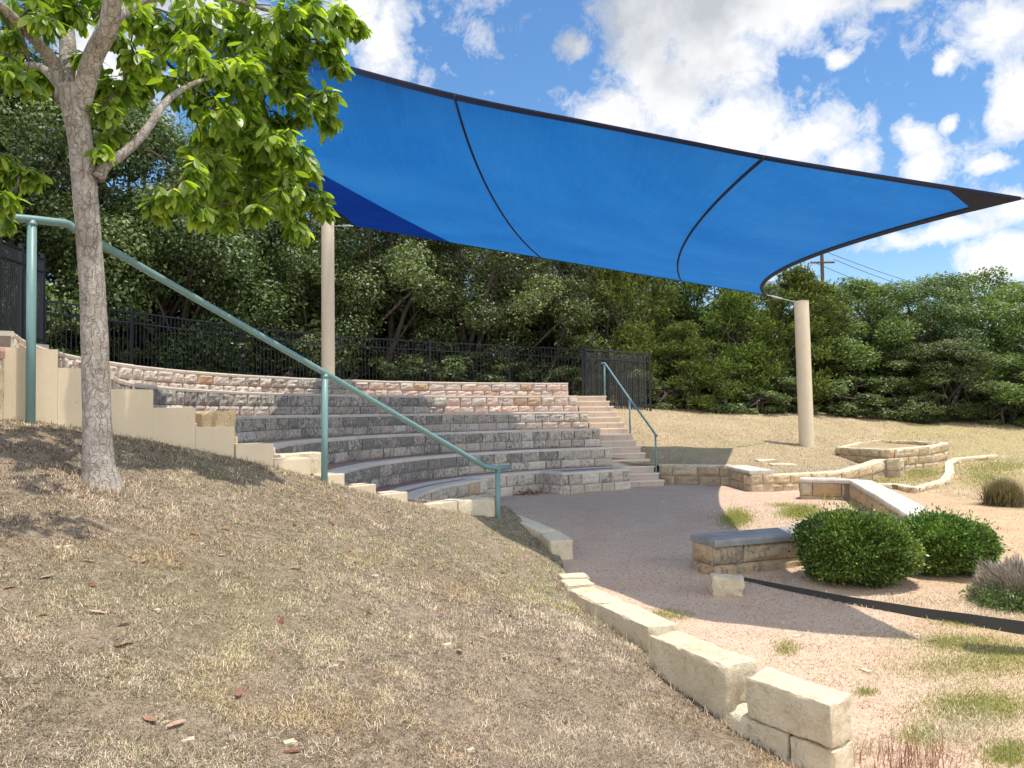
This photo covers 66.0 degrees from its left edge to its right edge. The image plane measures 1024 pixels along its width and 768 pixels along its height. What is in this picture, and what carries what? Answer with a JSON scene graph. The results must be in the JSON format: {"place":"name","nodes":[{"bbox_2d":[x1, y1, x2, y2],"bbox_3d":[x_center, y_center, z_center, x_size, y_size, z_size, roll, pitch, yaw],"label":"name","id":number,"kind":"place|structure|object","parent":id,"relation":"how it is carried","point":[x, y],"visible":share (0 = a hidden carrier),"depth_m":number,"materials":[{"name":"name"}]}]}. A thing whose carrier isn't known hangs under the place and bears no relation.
{"place":"outdoors","nodes":[
{"label":"outdoors","id":0,"kind":"place"},
{"bbox_2d":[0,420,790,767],"bbox_3d":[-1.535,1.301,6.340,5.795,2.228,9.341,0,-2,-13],"label":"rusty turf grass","id":1,"kind":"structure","parent":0,"point":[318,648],"depth_m":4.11,"materials":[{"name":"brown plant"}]},
{"bbox_2d":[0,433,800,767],"bbox_3d":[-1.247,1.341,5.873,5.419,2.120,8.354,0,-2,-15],"label":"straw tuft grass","id":2,"kind":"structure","parent":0,"point":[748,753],"depth_m":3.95,"materials":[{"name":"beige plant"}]},
{"bbox_2d":[0,0,1023,358],"label":"sky","id":3,"kind":"structure","parent":0,"point":[932,91],"materials":[{"name":"blue"}]},
{"bbox_2d":[493,415,1023,767],"bbox_3d":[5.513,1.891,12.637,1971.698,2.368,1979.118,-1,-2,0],"label":"ground","id":4,"kind":"structure","parent":0,"point":[673,492],"depth_m":8.37,"materials":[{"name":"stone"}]},
{"bbox_2d":[1,347,494,516],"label":"cheek wall","id":5,"kind":"structure","parent":4,"relation":"on","point":[59,400],"depth_m":7.27,"materials":[{"name":"concrete"}]},
{"bbox_2d":[0,418,789,767],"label":"grassy mound","id":6,"kind":"object","parent":4,"relation":"on","point":[12,591],"visible":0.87,"depth_m":4.32,"materials":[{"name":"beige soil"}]},
{"bbox_2d":[0,347,4,422],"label":"side wall","id":7,"kind":"structure","parent":6,"relation":"on","point":[2,352],"depth_m":6.22,"materials":[{"name":"stone"}]},
{"bbox_2d":[0,0,372,493],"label":"oak tree","id":8,"kind":"object","parent":6,"relation":"on","point":[255,139],"visible":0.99,"depth_m":6.28,"materials":[{"name":"green plant"}]},
{"bbox_2d":[7,214,510,519],"bbox_3d":[-2.334,0.351,8.269,0.084,3.414,6.977,-2,-3,41],"label":"handrail","id":9,"kind":"object","parent":6,"relation":"on","point":[32,222],"visible":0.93,"depth_m":7.39,"materials":[{"name":"teal metal"}]},
{"bbox_2d":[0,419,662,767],"bbox_3d":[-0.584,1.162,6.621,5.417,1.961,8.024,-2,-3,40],"label":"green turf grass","id":10,"kind":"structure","parent":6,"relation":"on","point":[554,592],"depth_m":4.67,"materials":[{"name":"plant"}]},
{"bbox_2d":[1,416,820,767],"bbox_3d":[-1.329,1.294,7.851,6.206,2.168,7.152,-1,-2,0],"label":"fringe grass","id":11,"kind":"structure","parent":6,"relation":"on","point":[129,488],"depth_m":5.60,"materials":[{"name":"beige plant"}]},
{"bbox_2d":[376,466,630,500],"bbox_3d":[-0.569,2.139,15.329,2.707,0.506,10.319,-2,-2,31],"label":"seating tier","id":12,"kind":"object","parent":4,"relation":"on","point":[576,480],"visible":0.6,"depth_m":17.22,"materials":[{"name":"stone"}]},
{"bbox_2d":[328,446,611,488],"bbox_3d":[-1.299,1.694,15.430,2.997,0.482,11.771,-2,-2,28],"label":"seating tier","id":13,"kind":"object","parent":12,"relation":"on","point":[384,472],"visible":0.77,"depth_m":16.88,"materials":[{"name":"stone"}]},
{"bbox_2d":[238,428,599,463],"bbox_3d":[-1.940,1.256,15.574,3.478,0.482,13.372,-2,-2,26],"label":"seating tier","id":14,"kind":"object","parent":13,"relation":"on","point":[352,448],"visible":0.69,"depth_m":17.40,"materials":[{"name":"stone"}]},
{"bbox_2d":[235,412,588,442],"bbox_3d":[-2.586,0.828,15.722,3.941,0.463,14.976,-2,-2,25],"label":"seating tier","id":15,"kind":"object","parent":14,"relation":"on","point":[249,428],"visible":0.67,"depth_m":17.58,"materials":[{"name":"stone"}]},
{"bbox_2d":[111,374,577,415],"bbox_3d":[-3.225,0.401,15.877,4.407,0.483,16.570,-2,-2,24],"label":"seating tier","id":16,"kind":"object","parent":15,"relation":"on","point":[240,403],"visible":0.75,"depth_m":17.36,"materials":[{"name":"stone"}]},
{"bbox_2d":[0,331,567,395],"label":"seating tier","id":17,"kind":"object","parent":16,"relation":"on","point":[166,377],"visible":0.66,"depth_m":17.30,"materials":[{"name":"stone"}]},
{"bbox_2d":[321,220,334,378],"bbox_3d":[-4.487,-1.513,19.219,0.323,4.920,0.322,-1,-2,0],"label":"sail post","id":18,"kind":"object","parent":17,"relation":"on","point":[327,307],"visible":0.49,"depth_m":19.12,"materials":[{"name":"beige metal"}]},
{"bbox_2d":[516,514,555,538],"bbox_3d":[0.197,2.166,10.986,0.281,0.610,1.100,1,-2,-32],"label":"curb stone","id":19,"kind":"object","parent":4,"relation":"on","point":[535,527],"visible":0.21,"depth_m":10.71,"materials":[{"name":"stone"}]},
{"bbox_2d":[539,530,572,559],"bbox_3d":[0.561,2.170,10.266,0.314,0.429,0.709,0,-2,-12],"label":"curb stone","id":20,"kind":"object","parent":4,"relation":"on","point":[559,543],"visible":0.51,"depth_m":9.95,"materials":[{"name":"stone"}]},
{"bbox_2d":[567,586,621,617],"bbox_3d":[0.754,2.086,7.223,0.300,0.345,0.696,0,-2,-18],"label":"curb stone","id":21,"kind":"object","parent":4,"relation":"on","point":[589,599],"visible":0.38,"depth_m":7.14,"materials":[{"name":"stone"}]},
{"bbox_2d":[577,396,664,486],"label":"staircase","id":22,"kind":"structure","parent":4,"relation":"on","point":[614,434],"depth_m":20.47,"materials":[{"name":"beige stone"}]},
{"bbox_2d":[601,362,657,471],"bbox_3d":[3.101,0.888,20.948,0.127,3.166,3.621,0,-2,-15],"label":"handrail","id":23,"kind":"object","parent":22,"relation":"on","point":[634,405],"visible":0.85,"depth_m":20.84,"materials":[{"name":"teal metal"}]},
{"bbox_2d":[596,601,678,655],"bbox_3d":[1.001,2.052,6.363,0.293,0.433,0.920,0,-2,-20],"label":"curb stone","id":24,"kind":"object","parent":4,"relation":"on","point":[638,625],"visible":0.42,"depth_m":6.22,"materials":[{"name":"stone"}]},
{"bbox_2d":[659,464,732,485],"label":"retaining wall","id":25,"kind":"structure","parent":4,"relation":"on","point":[701,474],"depth_m":19.08,"materials":[{"name":"stone"}]},
{"bbox_2d":[650,631,756,723],"bbox_3d":[1.275,1.993,5.323,0.282,0.438,0.806,0,-2,-27],"label":"curb stone","id":26,"kind":"object","parent":4,"relation":"on","point":[711,676],"visible":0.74,"depth_m":5.15,"materials":[{"name":"stone"}]},
{"bbox_2d":[709,573,744,595],"bbox_3d":[2.243,2.150,8.226,0.370,0.334,0.307,-1,-2,0],"label":"boulder","id":27,"kind":"object","parent":4,"relation":"on","point":[726,585],"visible":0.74,"depth_m":8.11,"materials":[{"name":"stone"}]},
{"bbox_2d":[690,526,800,574],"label":"seat wall","id":28,"kind":"structure","parent":4,"relation":"on","point":[746,551],"depth_m":9.17,"materials":[{"name":"stone"}]},
{"bbox_2d":[727,465,774,491],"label":"retaining wall","id":29,"kind":"structure","parent":4,"relation":"on","point":[763,479],"depth_m":17.30,"materials":[{"name":"stone"}]},
{"bbox_2d":[729,703,793,759],"bbox_3d":[1.540,2.172,4.758,0.270,0.349,0.420,1,-3,-40],"label":"curb stone","id":30,"kind":"object","parent":4,"relation":"on","point":[776,740],"visible":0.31,"depth_m":4.66,"materials":[{"name":"stone"}]},
{"bbox_2d":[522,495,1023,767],"bbox_3d":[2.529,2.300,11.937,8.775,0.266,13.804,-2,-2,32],"label":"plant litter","id":31,"kind":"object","parent":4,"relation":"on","point":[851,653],"visible":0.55,"depth_m":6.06,"materials":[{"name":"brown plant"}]},
{"bbox_2d":[790,735,854,767],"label":"curb stone","id":32,"kind":"object","parent":4,"relation":"on","point":[807,753],"visible":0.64,"depth_m":4.42,"materials":[{"name":"stone"}]},
{"bbox_2d":[745,667,851,747],"bbox_3d":[1.674,1.887,4.614,0.263,0.282,0.548,1,-3,-41],"label":"curb stone","id":33,"kind":"object","parent":32,"relation":"on","point":[799,707],"visible":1,"depth_m":4.50,"materials":[{"name":"stone"}]},
{"bbox_2d":[744,458,903,491],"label":"retaining wall","id":34,"kind":"structure","parent":4,"relation":"on","point":[874,469],"depth_m":18.19,"materials":[{"name":"stone"}]},
{"bbox_2d":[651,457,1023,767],"bbox_3d":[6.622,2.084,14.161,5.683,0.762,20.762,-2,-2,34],"label":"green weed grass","id":35,"kind":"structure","parent":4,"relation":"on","point":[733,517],"depth_m":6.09,"materials":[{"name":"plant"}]},
{"bbox_2d":[662,477,1023,767],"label":"straw weed grass","id":36,"kind":"structure","parent":4,"relation":"on","point":[953,730],"depth_m":5.64,"materials":[{"name":"beige plant"}]},
{"bbox_2d":[787,500,934,588],"bbox_3d":[3.792,1.788,8.679,1.444,1.008,1.386,-1,-2,0],"label":"clipped bush","id":37,"kind":"object","parent":4,"relation":"on","point":[877,553],"visible":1,"depth_m":8.31,"materials":[{"name":"green plant"}]},
{"bbox_2d":[799,477,934,519],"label":"seat wall","id":38,"kind":"structure","parent":4,"relation":"on","point":[866,494],"depth_m":14.36,"materials":[{"name":"stone"}]},
{"bbox_2d":[744,577,1023,634],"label":"landscape edging","id":39,"kind":"object","parent":4,"relation":"on","point":[1009,625],"visible":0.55,"depth_m":7.28,"materials":[{"name":"metal"}]},
{"bbox_2d":[851,722,992,767],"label":"dry weed","id":40,"kind":"object","parent":4,"relation":"on","point":[900,761],"visible":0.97,"depth_m":4.46,"materials":[{"name":"brown plant"}]},
{"bbox_2d":[878,455,998,492],"bbox_3d":[10.492,2.138,18.944,6.247,0.606,1.080,1,-3,-41],"label":"garden edging","id":41,"kind":"object","parent":4,"relation":"on","point":[948,476],"visible":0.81,"depth_m":17.60,"materials":[{"name":"stone"}]},
{"bbox_2d":[893,503,1010,576],"bbox_3d":[4.975,1.819,9.129,1.342,0.893,1.346,-1,-2,0],"label":"clipped bush","id":42,"kind":"object","parent":4,"relation":"on","point":[954,543],"visible":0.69,"depth_m":8.70,"materials":[{"name":"green plant"}]},
{"bbox_2d":[958,552,1023,614],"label":"grey shrub","id":43,"kind":"object","parent":4,"relation":"on","point":[999,585],"visible":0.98,"depth_m":7.63,"materials":[{"name":"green plant"}]},
{"bbox_2d":[966,474,1023,507],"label":"bunch grass","id":44,"kind":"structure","parent":4,"relation":"on","point":[1004,493],"depth_m":14.26,"materials":[{"name":"beige plant"}]},
{"bbox_2d":[612,405,1023,507],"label":"lawn","id":45,"kind":"structure","parent":0,"point":[710,456],"depth_m":22.46,"materials":[{"name":"beige plant"}]},
{"bbox_2d":[375,361,442,381],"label":"understory shrub","id":46,"kind":"object","parent":45,"relation":"on","point":[391,371],"visible":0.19,"depth_m":25.92,"materials":[{"name":"green plant"}]},
{"bbox_2d":[350,318,493,381],"bbox_3d":[-3.371,-0.500,30.471,6.910,4.077,6.168,-1,-2,16],"label":"understory shrub","id":47,"kind":"object","parent":45,"relation":"on","point":[441,357],"visible":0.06,"depth_m":28.52,"materials":[{"name":"green plant"}]},
{"bbox_2d":[399,350,513,382],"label":"understory shrub","id":48,"kind":"object","parent":45,"relation":"on","point":[452,369],"visible":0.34,"depth_m":26.06,"materials":[{"name":"green plant"}]},
{"bbox_2d":[492,360,536,382],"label":"understory shrub","id":49,"kind":"object","parent":45,"relation":"on","point":[518,371],"visible":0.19,"depth_m":26.84,"materials":[{"name":"green plant"}]},
{"bbox_2d":[467,250,637,394],"bbox_3d":[1.108,-2.304,28.758,5.866,7.254,7.369,-2,-3,36],"label":"live oak tree","id":50,"kind":"object","parent":45,"relation":"on","point":[567,298],"visible":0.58,"depth_m":27.73,"materials":[{"name":"green plant"}]},
{"bbox_2d":[513,327,618,395],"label":"understory shrub","id":51,"kind":"object","parent":45,"relation":"on","point":[568,331],"visible":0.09,"depth_m":27.98,"materials":[{"name":"green plant"}]},
{"bbox_2d":[467,246,665,346],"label":"live oak tree","id":52,"kind":"object","parent":45,"relation":"on","point":[553,321],"depth_m":31.26,"materials":[{"name":"green plant"}]},
{"bbox_2d":[542,365,592,395],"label":"understory shrub","id":53,"kind":"object","parent":45,"relation":"on","point":[568,379],"visible":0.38,"depth_m":26.75,"materials":[{"name":"green plant"}]},
{"bbox_2d":[523,324,646,403],"bbox_3d":[3.039,-0.455,30.774,5.747,3.806,6.439,-1,-2,19],"label":"understory shrub","id":54,"kind":"object","parent":45,"relation":"on","point":[552,337],"visible":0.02,"depth_m":28.70,"materials":[{"name":"green plant"}]},
{"bbox_2d":[546,267,660,398],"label":"juniper tree","id":55,"kind":"object","parent":45,"relation":"on","point":[632,335],"visible":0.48,"depth_m":27.89,"materials":[{"name":"green plant"}]},
{"bbox_2d":[584,346,651,410],"bbox_3d":[3.324,-0.007,24.506,3.011,2.225,0.136,1,-3,-39],"label":"screen fence","id":56,"kind":"object","parent":45,"relation":"on","point":[591,376],"visible":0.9,"depth_m":24.58,"materials":[{"name":"black metal"}]},
{"bbox_2d":[588,367,659,406],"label":"understory shrub","id":57,"kind":"object","parent":45,"relation":"on","point":[652,381],"visible":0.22,"depth_m":27.04,"materials":[{"name":"green plant"}]},
{"bbox_2d":[597,270,707,361],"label":"juniper tree","id":58,"kind":"object","parent":45,"relation":"on","point":[645,286],"visible":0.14,"depth_m":31.26,"materials":[{"name":"green plant"}]},
{"bbox_2d":[641,381,689,410],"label":"understory shrub","id":59,"kind":"object","parent":45,"relation":"on","point":[665,391],"visible":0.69,"depth_m":27.77,"materials":[{"name":"green plant"}]},
{"bbox_2d":[623,343,746,407],"bbox_3d":[6.331,-0.127,30.786,5.102,3.262,4.554,-1,-2,4],"label":"understory shrub","id":60,"kind":"object","parent":45,"relation":"on","point":[680,357],"visible":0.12,"depth_m":29.33,"materials":[{"name":"green plant"}]},
{"bbox_2d":[629,273,746,361],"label":"live oak tree","id":61,"kind":"object","parent":45,"relation":"on","point":[659,325],"visible":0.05,"depth_m":33.81,"materials":[{"name":"green plant"}]},
{"bbox_2d":[644,319,744,411],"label":"juniper tree","id":62,"kind":"object","parent":45,"relation":"on","point":[690,352],"visible":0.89,"depth_m":28.15,"materials":[{"name":"green plant"}]},
{"bbox_2d":[676,377,748,413],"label":"understory shrub","id":63,"kind":"object","parent":45,"relation":"on","point":[725,407],"visible":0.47,"depth_m":28.07,"materials":[{"name":"green plant"}]},
{"bbox_2d":[648,277,779,381],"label":"juniper tree","id":64,"kind":"object","parent":45,"relation":"on","point":[700,291],"visible":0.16,"depth_m":32.26,"materials":[{"name":"green plant"}]},
{"bbox_2d":[684,289,795,404],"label":"juniper tree","id":65,"kind":"object","parent":45,"relation":"on","point":[737,309],"visible":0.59,"depth_m":29.70,"materials":[{"name":"green plant"}]},
{"bbox_2d":[737,388,782,414],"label":"understory shrub","id":66,"kind":"object","parent":45,"relation":"on","point":[758,406],"visible":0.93,"depth_m":28.37,"materials":[{"name":"green plant"}]},
{"bbox_2d":[758,375,821,413],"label":"understory shrub","id":67,"kind":"object","parent":45,"relation":"on","point":[784,405],"visible":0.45,"depth_m":28.92,"materials":[{"name":"green plant"}]},
{"bbox_2d":[711,280,878,392],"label":"live oak tree","id":68,"kind":"object","parent":45,"relation":"on","point":[772,292],"visible":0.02,"depth_m":34.93,"materials":[{"name":"green plant"}]},
{"bbox_2d":[732,261,858,411],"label":"juniper tree","id":69,"kind":"object","parent":45,"relation":"on","point":[798,284],"visible":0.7,"depth_m":30.26,"materials":[{"name":"green plant"}]},
{"bbox_2d":[794,300,814,446],"bbox_3d":[8.292,0.030,22.340,0.511,4.778,0.414,1,-3,-34],"label":"sail post","id":70,"kind":"object","parent":45,"relation":"on","point":[804,377],"visible":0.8,"depth_m":22.18,"materials":[{"name":"beige paint"}]},
{"bbox_2d":[812,375,888,417],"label":"understory shrub","id":71,"kind":"object","parent":45,"relation":"on","point":[845,406],"visible":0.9,"depth_m":28.80,"materials":[{"name":"green plant"}]},
{"bbox_2d":[778,282,931,369],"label":"live oak tree","id":72,"kind":"object","parent":45,"relation":"on","point":[859,309],"visible":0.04,"depth_m":36.37,"materials":[{"name":"green plant"}]},
{"bbox_2d":[787,276,928,406],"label":"live oak tree","id":73,"kind":"object","parent":45,"relation":"on","point":[888,326],"visible":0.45,"depth_m":30.98,"materials":[{"name":"green plant"}]},
{"bbox_2d":[838,376,923,420],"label":"understory shrub","id":74,"kind":"object","parent":45,"relation":"on","point":[881,412],"visible":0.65,"depth_m":29.21,"materials":[{"name":"green plant"}]},
{"bbox_2d":[835,440,949,471],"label":"planter wall","id":75,"kind":"structure","parent":45,"relation":"on","point":[929,454],"depth_m":19.81,"materials":[{"name":"stone"}]},
{"bbox_2d":[891,391,950,423],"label":"understory shrub","id":76,"kind":"object","parent":45,"relation":"on","point":[928,396],"visible":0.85,"depth_m":28.70,"materials":[{"name":"green plant"}]},
{"bbox_2d":[845,272,1016,402],"bbox_3d":[17.582,-1.487,32.660,7.369,6.225,5.866,1,-3,-38],"label":"live oak tree","id":77,"kind":"object","parent":45,"relation":"on","point":[959,295],"visible":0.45,"depth_m":31.10,"materials":[{"name":"green plant"}]},
{"bbox_2d":[861,265,1023,391],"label":"live oak tree","id":78,"kind":"object","parent":45,"relation":"on","point":[1001,283],"visible":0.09,"depth_m":36.14,"materials":[{"name":"green plant"}]},
{"bbox_2d":[863,338,1023,420],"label":"live oak tree","id":79,"kind":"object","parent":45,"relation":"on","point":[940,375],"visible":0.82,"depth_m":28.90,"materials":[{"name":"green plant"}]},
{"bbox_2d":[932,284,1023,411],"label":"live oak tree","id":80,"kind":"object","parent":45,"relation":"on","point":[1015,329],"visible":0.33,"depth_m":30.75,"materials":[{"name":"green plant"}]},
{"bbox_2d":[966,342,1023,418],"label":"live oak tree","id":81,"kind":"object","parent":45,"relation":"on","point":[1014,369],"visible":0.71,"depth_m":28.45,"materials":[{"name":"green plant"}]},
{"bbox_2d":[974,390,1023,425],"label":"understory shrub","id":82,"kind":"object","parent":45,"relation":"on","point":[1012,417],"visible":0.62,"depth_m":28.07,"materials":[{"name":"green plant"}]},
{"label":"wooded hillside","id":83,"kind":"structure","parent":0,"visible":0},
{"bbox_2d":[2,316,79,355],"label":"understory shrub","id":84,"kind":"object","parent":83,"relation":"on","point":[58,332],"visible":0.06,"depth_m":19.69,"materials":[{"name":"green plant"}]},
{"bbox_2d":[36,344,48,348],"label":"concrete kerb","id":85,"kind":"structure","parent":83,"relation":"on","point":[44,346],"depth_m":15.56,"materials":[{"name":"concrete"}]},
{"bbox_2d":[0,236,45,343],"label":"metal fence","id":86,"kind":"object","parent":85,"relation":"on","point":[16,256],"visible":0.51,"depth_m":14.48,"materials":[{"name":"black metal"}]},
{"bbox_2d":[0,27,180,353],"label":"live oak tree","id":87,"kind":"object","parent":83,"relation":"on","point":[23,119],"visible":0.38,"depth_m":20.57,"materials":[{"name":"green plant"}]},
{"bbox_2d":[37,281,173,365],"bbox_3d":[-12.787,-1.043,23.347,5.219,4.349,5.848,1,-3,-36],"label":"understory shrub","id":88,"kind":"object","parent":83,"relation":"on","point":[125,333],"visible":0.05,"depth_m":22.99,"materials":[{"name":"green plant"}]},
{"bbox_2d":[79,336,148,364],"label":"understory shrub","id":89,"kind":"object","parent":83,"relation":"on","point":[120,351],"visible":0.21,"depth_m":21.41,"materials":[{"name":"green plant"}]},
{"bbox_2d":[3,69,250,330],"bbox_3d":[-13.860,-4.561,26.450,10.371,11.282,8.256,-2,-3,37],"label":"live oak tree","id":90,"kind":"object","parent":83,"relation":"on","point":[64,184],"visible":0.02,"depth_m":25.94,"materials":[{"name":"green plant"}]},
{"bbox_2d":[53,290,226,368],"bbox_3d":[-11.414,-0.918,25.831,6.322,4.349,7.083,-1,-2,11],"label":"understory shrub","id":91,"kind":"object","parent":83,"relation":"on","point":[178,313],"visible":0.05,"depth_m":24.43,"materials":[{"name":"green plant"}]},
{"bbox_2d":[2,100,311,374],"bbox_3d":[-10.611,-3.713,23.781,9.006,9.360,7.170,0,-2,-7],"label":"live oak tree","id":92,"kind":"object","parent":83,"relation":"on","point":[178,245],"visible":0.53,"depth_m":22.17,"materials":[{"name":"green plant"}]},
{"bbox_2d":[148,337,237,373],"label":"understory shrub","id":93,"kind":"object","parent":83,"relation":"on","point":[214,368],"visible":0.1,"depth_m":22.78,"materials":[{"name":"green plant"}]},
{"bbox_2d":[171,150,380,377],"bbox_3d":[-8.227,-3.386,26.168,7.778,8.927,7.544,-2,-2,21],"label":"live oak tree","id":94,"kind":"object","parent":83,"relation":"on","point":[304,270],"visible":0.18,"depth_m":25.00,"materials":[{"name":"green plant"}]},
{"bbox_2d":[245,350,337,377],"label":"understory shrub","id":95,"kind":"object","parent":83,"relation":"on","point":[276,367],"visible":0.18,"depth_m":24.92,"materials":[{"name":"green plant"}]},
{"bbox_2d":[6,292,583,395],"bbox_3d":[-6.051,-0.397,21.105,16.588,2.945,4.585,1,-2,-32],"label":"metal fence","id":96,"kind":"object","parent":83,"relation":"on","point":[241,336],"visible":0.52,"depth_m":22.52,"materials":[{"name":"black metal"}]},
{"bbox_2d":[201,303,395,379],"bbox_3d":[-8.043,-0.775,28.113,7.728,4.349,6.898,1,-3,-44],"label":"understory shrub","id":97,"kind":"object","parent":83,"relation":"on","point":[313,324],"visible":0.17,"depth_m":26.50,"materials":[{"name":"green plant"}]},
{"bbox_2d":[267,214,423,378],"bbox_3d":[-6.318,-3.225,31.915,7.387,8.936,9.279,0,-2,-9],"label":"live oak tree","id":98,"kind":"object","parent":83,"relation":"on","point":[378,245],"visible":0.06,"depth_m":29.01,"materials":[{"name":"green plant"}]},
{"bbox_2d":[305,351,386,379],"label":"understory shrub","id":99,"kind":"object","parent":83,"relation":"on","point":[372,366],"visible":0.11,"depth_m":26.55,"materials":[{"name":"green plant"}]},
{"bbox_2d":[285,210,463,380],"bbox_3d":[-4.884,-3.033,27.692,6.518,8.353,8.188,-1,-2,-2],"label":"live oak tree","id":100,"kind":"object","parent":83,"relation":"on","point":[395,255],"visible":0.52,"depth_m":26.83,"materials":[{"name":"green plant"}]},
{"bbox_2d":[398,236,542,355],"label":"live oak tree","id":101,"kind":"object","parent":83,"relation":"on","point":[478,255],"visible":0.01,"depth_m":31.68,"materials":[{"name":"green plant"}]},
{"bbox_2d":[379,236,563,382],"bbox_3d":[-1.754,-2.582,28.909,6.836,7.681,7.048,-2,-2,33],"label":"live oak tree","id":102,"kind":"object","parent":83,"relation":"on","point":[487,278],"visible":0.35,"depth_m":27.74,"materials":[{"name":"green plant"}]},
{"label":"sail post","id":103,"kind":"object","parent":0,"visible":0},
{"bbox_2d":[130,6,1023,302],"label":"shade sail","id":104,"kind":"object","parent":103,"relation":"attached to","point":[476,172],"visible":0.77,"depth_m":11.06,"materials":[{"name":"blue fabric"}]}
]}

